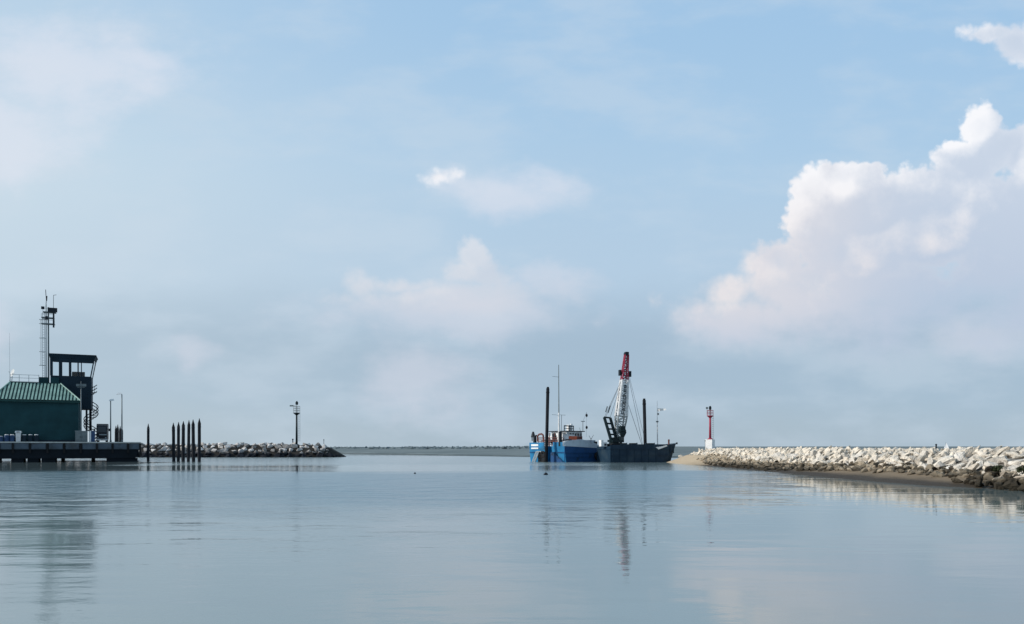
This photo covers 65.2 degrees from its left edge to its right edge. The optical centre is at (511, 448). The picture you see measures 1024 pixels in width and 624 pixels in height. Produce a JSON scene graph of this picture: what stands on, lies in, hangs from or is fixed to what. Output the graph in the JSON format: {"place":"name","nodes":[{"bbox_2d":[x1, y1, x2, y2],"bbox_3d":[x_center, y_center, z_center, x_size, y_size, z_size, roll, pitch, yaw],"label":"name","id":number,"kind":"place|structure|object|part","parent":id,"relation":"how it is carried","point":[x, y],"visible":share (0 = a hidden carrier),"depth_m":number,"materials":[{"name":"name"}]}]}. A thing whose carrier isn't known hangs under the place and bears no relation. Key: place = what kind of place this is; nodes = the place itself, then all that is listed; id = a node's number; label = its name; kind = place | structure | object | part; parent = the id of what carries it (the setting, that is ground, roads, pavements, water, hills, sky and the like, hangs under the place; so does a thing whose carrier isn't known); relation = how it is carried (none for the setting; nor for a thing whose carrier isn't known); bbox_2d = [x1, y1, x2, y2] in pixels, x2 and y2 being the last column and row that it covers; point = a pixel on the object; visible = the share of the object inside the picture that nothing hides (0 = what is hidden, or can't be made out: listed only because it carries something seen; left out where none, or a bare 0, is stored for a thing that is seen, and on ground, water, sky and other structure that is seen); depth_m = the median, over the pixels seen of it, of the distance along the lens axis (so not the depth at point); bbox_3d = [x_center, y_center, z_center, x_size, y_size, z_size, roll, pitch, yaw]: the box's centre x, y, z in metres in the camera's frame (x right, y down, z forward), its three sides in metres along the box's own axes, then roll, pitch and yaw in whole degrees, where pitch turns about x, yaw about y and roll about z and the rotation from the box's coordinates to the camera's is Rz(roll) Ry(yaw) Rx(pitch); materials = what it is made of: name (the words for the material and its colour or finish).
{"place":"outdoors","nodes":[
{"label":"outdoors","id":0,"kind":"place"},
{"bbox_2d":[0,454,1023,623],"bbox_3d":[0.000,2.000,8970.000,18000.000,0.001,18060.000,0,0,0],"label":"water","id":1,"kind":"structure","parent":0,"point":[376,539],"depth_m":16.72,"materials":[{"name":"blue liquid"}]},
{"bbox_2d":[0,442,140,461],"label":"quay","id":2,"kind":"structure","parent":1,"relation":"in","point":[62,451],"depth_m":119.90,"materials":[{"name":"concrete"}]},
{"bbox_2d":[4,434,8,441],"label":"drum","id":3,"kind":"object","parent":2,"relation":"on","point":[6,437],"visible":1,"depth_m":118.02,"materials":[{"name":"blue plastic"}]},
{"bbox_2d":[9,434,14,441],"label":"drum","id":4,"kind":"object","parent":2,"relation":"on","point":[12,438],"visible":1,"depth_m":118.34,"materials":[{"name":"blue plastic"}]},
{"bbox_2d":[15,431,21,441],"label":"waste bin","id":5,"kind":"object","parent":2,"relation":"on","point":[18,436],"visible":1,"depth_m":118.59,"materials":[{"name":"white paint"}]},
{"bbox_2d":[22,434,26,441],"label":"drum","id":6,"kind":"object","parent":2,"relation":"on","point":[24,437],"visible":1,"depth_m":118.98,"materials":[{"name":"blue plastic"}]},
{"bbox_2d":[28,434,32,441],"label":"drum","id":7,"kind":"object","parent":2,"relation":"on","point":[30,437],"visible":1,"depth_m":119.31,"materials":[{"name":"blue plastic"}]},
{"bbox_2d":[34,434,38,441],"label":"drum","id":8,"kind":"object","parent":2,"relation":"on","point":[36,437],"visible":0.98,"depth_m":119.63,"materials":[{"name":"blue plastic"}]},
{"bbox_2d":[0,353,98,441],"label":"control building","id":9,"kind":"structure","parent":2,"relation":"on","point":[44,409],"depth_m":122.37,"materials":[{"name":"metal"}]},
{"bbox_2d":[39,290,56,382],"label":"radio mast","id":10,"kind":"object","parent":9,"relation":"on","point":[53,310],"visible":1,"depth_m":125.61,"materials":[{"name":"metal"}]},
{"bbox_2d":[76,384,85,430],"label":"street lamp","id":11,"kind":"object","parent":2,"relation":"on","point":[80,385],"visible":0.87,"depth_m":122.45,"materials":[{"name":"grey metal"}]},
{"bbox_2d":[75,431,87,441],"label":"utility cabinet","id":12,"kind":"object","parent":2,"relation":"on","point":[81,436],"visible":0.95,"depth_m":121.98,"materials":[{"name":"grey metal"}]},
{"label":"door","id":13,"kind":"part","parent":12,"relation":"part of","materials":[{"name":"grey paint"}]},
{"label":"door","id":14,"kind":"part","parent":12,"relation":"part of","materials":[{"name":"grey paint"}]},
{"bbox_2d":[89,431,94,441],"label":"service pedestal","id":15,"kind":"object","parent":2,"relation":"on","point":[91,436],"visible":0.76,"depth_m":122.50,"materials":[{"name":"blue plastic"}]},
{"bbox_2d":[94,424,109,441],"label":"parked truck","id":16,"kind":"object","parent":2,"relation":"on","point":[102,430],"visible":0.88,"depth_m":129.90,"materials":[{"name":"paint"}]},
{"bbox_2d":[109,399,113,441],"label":"street lamp","id":17,"kind":"object","parent":2,"relation":"on","point":[110,400],"visible":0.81,"depth_m":128.41,"materials":[{"name":"grey metal"}]},
{"bbox_2d":[116,392,122,441],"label":"street lamp","id":18,"kind":"object","parent":2,"relation":"on","point":[121,418],"visible":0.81,"depth_m":127.31,"materials":[{"name":"grey metal"}]},
{"bbox_2d":[117,425,118,441],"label":"mooring pile","id":19,"kind":"object","parent":1,"relation":"in","point":[117,433],"visible":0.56,"depth_m":150.90,"materials":[{"name":"wood"}]},
{"bbox_2d":[147,424,149,461],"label":"mooring pile","id":20,"kind":"object","parent":1,"relation":"in","point":[148,444],"visible":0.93,"depth_m":125.79,"materials":[{"name":"wood"}]},
{"bbox_2d":[172,423,174,460],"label":"mooring pile","id":21,"kind":"object","parent":1,"relation":"in","point":[173,442],"visible":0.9,"depth_m":126.80,"materials":[{"name":"wood"}]},
{"bbox_2d":[177,422,179,461],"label":"mooring pile","id":22,"kind":"object","parent":1,"relation":"in","point":[178,442],"visible":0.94,"depth_m":125.76,"materials":[{"name":"wood"}]},
{"bbox_2d":[181,421,184,461],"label":"mooring pile","id":23,"kind":"object","parent":1,"relation":"in","point":[183,445],"visible":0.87,"depth_m":124.77,"materials":[{"name":"wood"}]},
{"bbox_2d":[187,421,189,461],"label":"mooring pile","id":24,"kind":"object","parent":1,"relation":"in","point":[188,442],"visible":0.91,"depth_m":123.84,"materials":[{"name":"wood"}]},
{"bbox_2d":[191,420,194,461],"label":"mooring pile","id":25,"kind":"object","parent":1,"relation":"in","point":[193,439],"visible":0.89,"depth_m":122.80,"materials":[{"name":"wood"}]},
{"bbox_2d":[198,418,200,461],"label":"mooring pile","id":26,"kind":"object","parent":1,"relation":"in","point":[199,441],"visible":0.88,"depth_m":121.86,"materials":[{"name":"wood"}]},
{"bbox_2d":[139,445,345,456],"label":"breakwater mound","id":27,"kind":"object","parent":1,"relation":"in","point":[294,452],"visible":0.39,"depth_m":193.49,"materials":[{"name":"grey stone"}]},
{"bbox_2d":[282,444,291,448],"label":"boulder","id":28,"kind":"object","parent":27,"relation":"on","point":[286,446],"visible":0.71,"depth_m":194.20,"materials":[{"name":"grey stone"}]},
{"bbox_2d":[290,401,299,444],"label":"beacon mast","id":29,"kind":"object","parent":27,"relation":"on","point":[296,413],"visible":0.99,"depth_m":196.18,"materials":[{"name":"grey metal"}]},
{"bbox_2d":[545,387,549,461],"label":"spud pole","id":30,"kind":"object","parent":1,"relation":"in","point":[547,424],"visible":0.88,"depth_m":120.09,"materials":[{"name":"black metal"}]},
{"bbox_2d":[529,365,598,461],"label":"work ship","id":31,"kind":"object","parent":1,"relation":"on","point":[568,445],"visible":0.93,"depth_m":121.90,"materials":[{"name":"blue paint"}]},
{"bbox_2d":[596,408,668,462],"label":"crane barge","id":32,"kind":"object","parent":1,"relation":"on","point":[636,452],"visible":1,"depth_m":117.69,"materials":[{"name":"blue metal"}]},
{"bbox_2d":[603,352,642,445],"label":"lattice crane","id":33,"kind":"object","parent":32,"relation":"on","point":[616,439],"visible":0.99,"depth_m":119.03,"materials":[{"name":"metal"}]},
{"bbox_2d":[642,398,646,443],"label":"spud pole","id":34,"kind":"object","parent":32,"relation":"attached to","point":[644,423],"visible":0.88,"depth_m":117.97,"materials":[{"name":"black metal"}]},
{"bbox_2d":[663,439,677,461],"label":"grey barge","id":35,"kind":"object","parent":1,"relation":"on","point":[671,451],"visible":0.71,"depth_m":124.51,"materials":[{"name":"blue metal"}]},
{"bbox_2d":[0,0,1023,446],"label":"sky","id":36,"kind":"structure","parent":0,"point":[800,222],"materials":[{"name":"blue"}]},
{"bbox_2d":[334,446,1023,457],"bbox_3d":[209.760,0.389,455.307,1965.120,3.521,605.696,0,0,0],"label":"shore","id":37,"kind":"structure","parent":0,"point":[524,452],"depth_m":341.00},
{"bbox_2d":[329,446,528,448],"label":"woodland","id":38,"kind":"object","parent":37,"relation":"on","point":[458,447],"visible":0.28,"depth_m":398.78,"materials":[{"name":"green plant"}]},
{"bbox_2d":[667,455,1019,489],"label":"sand beach","id":39,"kind":"structure","parent":0,"point":[912,479],"depth_m":51.99,"materials":[{"name":"beige sand"}]},
{"bbox_2d":[696,453,938,472],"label":"shore stones beyond","id":40,"kind":"object","parent":39,"relation":"on","point":[706,459],"visible":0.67,"depth_m":84.26,"materials":[{"name":"grey stone"}]},
{"bbox_2d":[772,453,1023,475],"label":"breakwater mound","id":41,"kind":"object","parent":39,"relation":"on","point":[980,468],"visible":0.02,"depth_m":49.03,"materials":[{"name":"grey stone"}]},
{"bbox_2d":[705,406,714,448],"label":"beacon tower","id":42,"kind":"structure","parent":41,"relation":"on","point":[709,442],"depth_m":121.48,"materials":[{"name":"white paint"}]},
{"bbox_2d":[678,445,1023,469],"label":"rock breakwater","id":43,"kind":"object","parent":41,"relation":"on","point":[753,453],"visible":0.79,"depth_m":73.70,"materials":[{"name":"stone"}]},
{"bbox_2d":[854,451,863,460],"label":"armour stone","id":44,"kind":"object","parent":41,"relation":"on","point":[857,455],"visible":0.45,"depth_m":62.94,"materials":[{"name":"stone"}]},
{"bbox_2d":[870,455,879,460],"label":"armour stone","id":45,"kind":"object","parent":41,"relation":"on","point":[875,457],"visible":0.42,"depth_m":60.03,"materials":[{"name":"stone"}]},
{"bbox_2d":[889,455,898,462],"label":"armour stone","id":46,"kind":"object","parent":41,"relation":"on","point":[891,458],"visible":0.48,"depth_m":56.70,"materials":[{"name":"stone"}]},
{"bbox_2d":[900,455,908,460],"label":"armour stone","id":47,"kind":"object","parent":41,"relation":"on","point":[903,458],"visible":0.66,"depth_m":55.64,"materials":[{"name":"stone"}]},
{"bbox_2d":[909,456,916,461],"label":"armour stone","id":48,"kind":"object","parent":41,"relation":"on","point":[912,458],"visible":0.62,"depth_m":54.10,"materials":[{"name":"stone"}]},
{"bbox_2d":[917,454,927,462],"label":"armour stone","id":49,"kind":"object","parent":41,"relation":"on","point":[921,458],"visible":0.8,"depth_m":52.69,"materials":[{"name":"stone"}]},
{"bbox_2d":[925,464,933,468],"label":"shore stone","id":50,"kind":"object","parent":41,"relation":"on","point":[929,466],"visible":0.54,"depth_m":49.61,"materials":[{"name":"beige stone"}]},
{"bbox_2d":[927,457,933,464],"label":"armour stone","id":51,"kind":"object","parent":41,"relation":"on","point":[930,460],"visible":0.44,"depth_m":50.68,"materials":[{"name":"stone"}]},
{"bbox_2d":[935,461,946,466],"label":"armour stone","id":52,"kind":"object","parent":41,"relation":"on","point":[939,463],"visible":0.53,"depth_m":49.13,"materials":[{"name":"stone"}]},
{"bbox_2d":[933,457,954,466],"bbox_3d":[26.669,0.917,49.500,0.653,0.515,1.560,30,-46,-22],"label":"armour stone","id":53,"kind":"object","parent":41,"relation":"on","point":[948,460],"visible":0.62,"depth_m":49.22,"materials":[{"name":"stone"}]},
{"bbox_2d":[938,448,949,454],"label":"armour stone","id":54,"kind":"object","parent":41,"relation":"on","point":[946,450],"visible":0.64,"depth_m":52.10,"materials":[{"name":"stone"}]},
{"bbox_2d":[941,451,947,456],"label":"armour stone","id":55,"kind":"object","parent":41,"relation":"on","point":[944,453],"visible":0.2,"depth_m":51.48,"materials":[{"name":"stone"}]},
{"bbox_2d":[953,463,964,468],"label":"armour stone","id":56,"kind":"object","parent":41,"relation":"on","point":[959,465],"visible":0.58,"depth_m":47.45,"materials":[{"name":"stone"}]},
{"bbox_2d":[954,451,965,461],"bbox_3d":[27.620,0.485,49.437,0.972,0.332,0.610,-44,33,-22],"label":"armour stone","id":57,"kind":"object","parent":41,"relation":"on","point":[958,455],"visible":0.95,"depth_m":49.30,"materials":[{"name":"stone"}]},
{"bbox_2d":[962,456,968,463],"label":"armour stone","id":58,"kind":"object","parent":41,"relation":"on","point":[965,460],"visible":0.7,"depth_m":48.05,"materials":[{"name":"stone"}]},
{"bbox_2d":[965,448,973,455],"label":"armour stone","id":59,"kind":"object","parent":41,"relation":"on","point":[968,451],"visible":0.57,"depth_m":50.09,"materials":[{"name":"stone"}]},
{"bbox_2d":[967,463,979,471],"bbox_3d":[25.882,1.149,45.053,0.473,0.373,1.130,-7,-39,-28],"label":"armour stone","id":60,"kind":"object","parent":41,"relation":"on","point":[973,467],"visible":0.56,"depth_m":44.83,"materials":[{"name":"stone"}]},
{"bbox_2d":[976,460,982,469],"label":"armour stone","id":61,"kind":"object","parent":41,"relation":"on","point":[980,463],"visible":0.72,"depth_m":45.32,"materials":[{"name":"stone"}]},
{"bbox_2d":[973,456,986,464],"bbox_3d":[27.105,0.782,45.837,1.446,0.404,0.585,26,12,2],"label":"armour stone","id":62,"kind":"object","parent":41,"relation":"on","point":[976,458],"visible":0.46,"depth_m":45.76,"materials":[{"name":"stone"}]},
{"bbox_2d":[983,461,997,466],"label":"armour stone","id":63,"kind":"object","parent":41,"relation":"on","point":[988,463],"visible":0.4,"depth_m":44.28,"materials":[{"name":"stone"}]},
{"bbox_2d":[985,457,1001,463],"bbox_3d":[27.204,0.721,45.096,0.931,0.480,0.396,0,0,38],"label":"armour stone","id":64,"kind":"object","parent":41,"relation":"on","point":[997,460],"visible":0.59,"depth_m":44.92,"materials":[{"name":"stone"}]},
{"bbox_2d":[995,446,1009,455],"bbox_3d":[28.547,0.200,46.628,0.453,0.357,1.082,19,-48,-16],"label":"armour stone","id":65,"kind":"object","parent":41,"relation":"on","point":[1000,451],"visible":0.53,"depth_m":46.48,"materials":[{"name":"stone"}]},
{"bbox_2d":[1000,467,1006,475],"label":"armour stone","id":66,"kind":"object","parent":41,"relation":"on","point":[1003,469],"visible":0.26,"depth_m":42.27,"materials":[{"name":"stone"}]},
{"bbox_2d":[1003,459,1011,466],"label":"armour stone","id":67,"kind":"object","parent":41,"relation":"on","point":[1006,461],"visible":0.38,"depth_m":43.64,"materials":[{"name":"stone"}]},
{"bbox_2d":[1006,451,1019,456],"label":"armour stone","id":68,"kind":"object","parent":41,"relation":"on","point":[1011,454],"visible":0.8,"depth_m":45.51,"materials":[{"name":"stone"}]},
{"bbox_2d":[1007,464,1020,470],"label":"armour stone","id":69,"kind":"object","parent":41,"relation":"on","point":[1012,467],"visible":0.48,"depth_m":42.28,"materials":[{"name":"stone"}]},
{"bbox_2d":[1008,459,1023,465],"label":"armour stone","id":70,"kind":"object","parent":41,"relation":"on","point":[1016,462],"visible":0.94,"depth_m":42.66,"materials":[{"name":"stone"}]},
{"bbox_2d":[1012,454,1023,458],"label":"armour stone","id":71,"kind":"object","parent":41,"relation":"on","point":[1018,456],"visible":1,"depth_m":43.94,"materials":[{"name":"stone"}]},
{"bbox_2d":[929,471,940,476],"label":"shore stone","id":72,"kind":"object","parent":39,"relation":"on","point":[934,473],"visible":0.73,"depth_m":46.41,"materials":[{"name":"stone"}]},
{"bbox_2d":[948,472,958,477],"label":"shore stone","id":73,"kind":"object","parent":39,"relation":"on","point":[951,474],"visible":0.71,"depth_m":44.60,"materials":[{"name":"brown stone"}]},
{"bbox_2d":[951,477,962,482],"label":"shore stone","id":74,"kind":"object","parent":39,"relation":"on","point":[955,480],"visible":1,"depth_m":42.74,"materials":[{"name":"brown stone"}]},
{"bbox_2d":[957,473,969,477],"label":"shore stone","id":75,"kind":"object","parent":39,"relation":"on","point":[965,475],"visible":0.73,"depth_m":43.87,"materials":[{"name":"beige stone"}]},
{"bbox_2d":[959,469,971,473],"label":"shore stone","id":76,"kind":"object","parent":39,"relation":"on","point":[968,471],"visible":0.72,"depth_m":44.79,"materials":[{"name":"beige stone"}]},
{"bbox_2d":[963,478,971,483],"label":"shore stone","id":77,"kind":"object","parent":39,"relation":"on","point":[967,480],"visible":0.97,"depth_m":42.09,"materials":[{"name":"brown stone"}]},
{"bbox_2d":[969,478,983,483],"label":"shore stone","id":78,"kind":"object","parent":39,"relation":"on","point":[971,481],"visible":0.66,"depth_m":41.62,"materials":[{"name":"brown stone"}]},
{"bbox_2d":[984,466,992,471],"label":"shore stone","id":79,"kind":"object","parent":39,"relation":"on","point":[988,469],"visible":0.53,"depth_m":43.34,"materials":[{"name":"black stone"}]},
{"bbox_2d":[989,477,1004,485],"bbox_3d":[24.468,1.680,40.266,0.680,0.484,0.625,0,0,19],"label":"shore stone","id":80,"kind":"object","parent":39,"relation":"on","point":[994,480],"visible":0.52,"depth_m":40.17,"materials":[{"name":"grey stone"}]},
{"bbox_2d":[996,478,1006,482],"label":"shore stone","id":81,"kind":"object","parent":80,"relation":"on","point":[1002,480],"visible":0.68,"depth_m":39.74,"materials":[{"name":"stone"}]},
{"bbox_2d":[991,464,1003,474],"bbox_3d":[25.903,1.129,42.599,0.676,0.652,0.735,0,0,-26],"label":"weed clump","id":82,"kind":"object","parent":39,"relation":"on","point":[995,468],"visible":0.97,"depth_m":42.52,"materials":[{"name":"green plant"}]},
{"bbox_2d":[994,482,1003,489],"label":"shore stone","id":83,"kind":"object","parent":39,"relation":"on","point":[997,485],"visible":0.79,"depth_m":39.16,"materials":[{"name":"stone"}]},
{"bbox_2d":[1003,479,1018,490],"bbox_3d":[23.884,1.770,38.247,0.475,0.649,0.742,-7,-9,-39],"label":"shore stone","id":84,"kind":"object","parent":39,"relation":"on","point":[1011,485],"visible":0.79,"depth_m":38.12,"materials":[{"name":"brown stone"}]},
{"bbox_2d":[1003,471,1023,478],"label":"driftwood","id":85,"kind":"object","parent":39,"relation":"on","point":[1017,477],"visible":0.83,"depth_m":39.86,"materials":[{"name":"beige wood"}]},
{"bbox_2d":[1016,465,1023,473],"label":"weed clump","id":86,"kind":"object","parent":39,"relation":"on","point":[1019,469],"visible":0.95,"depth_m":40.14,"materials":[{"name":"green plant"}]},
{"bbox_2d":[1017,484,1023,491],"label":"shore stone","id":87,"kind":"object","parent":39,"relation":"on","point":[1021,488],"visible":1,"depth_m":37.30,"materials":[{"name":"brown stone"}]},
{"bbox_2d":[1018,477,1023,485],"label":"shore stone","id":88,"kind":"object","parent":39,"relation":"on","point":[1021,480],"visible":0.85,"depth_m":38.15,"materials":[{"name":"stone"}]},
{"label":"shore stone","id":89,"kind":"object","parent":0,"visible":0},
{"bbox_2d":[1003,475,1015,480],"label":"shore stone","id":90,"kind":"object","parent":89,"relation":"on","point":[1006,477],"visible":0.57,"depth_m":40.04,"materials":[{"name":"brown stone"}]}
]}

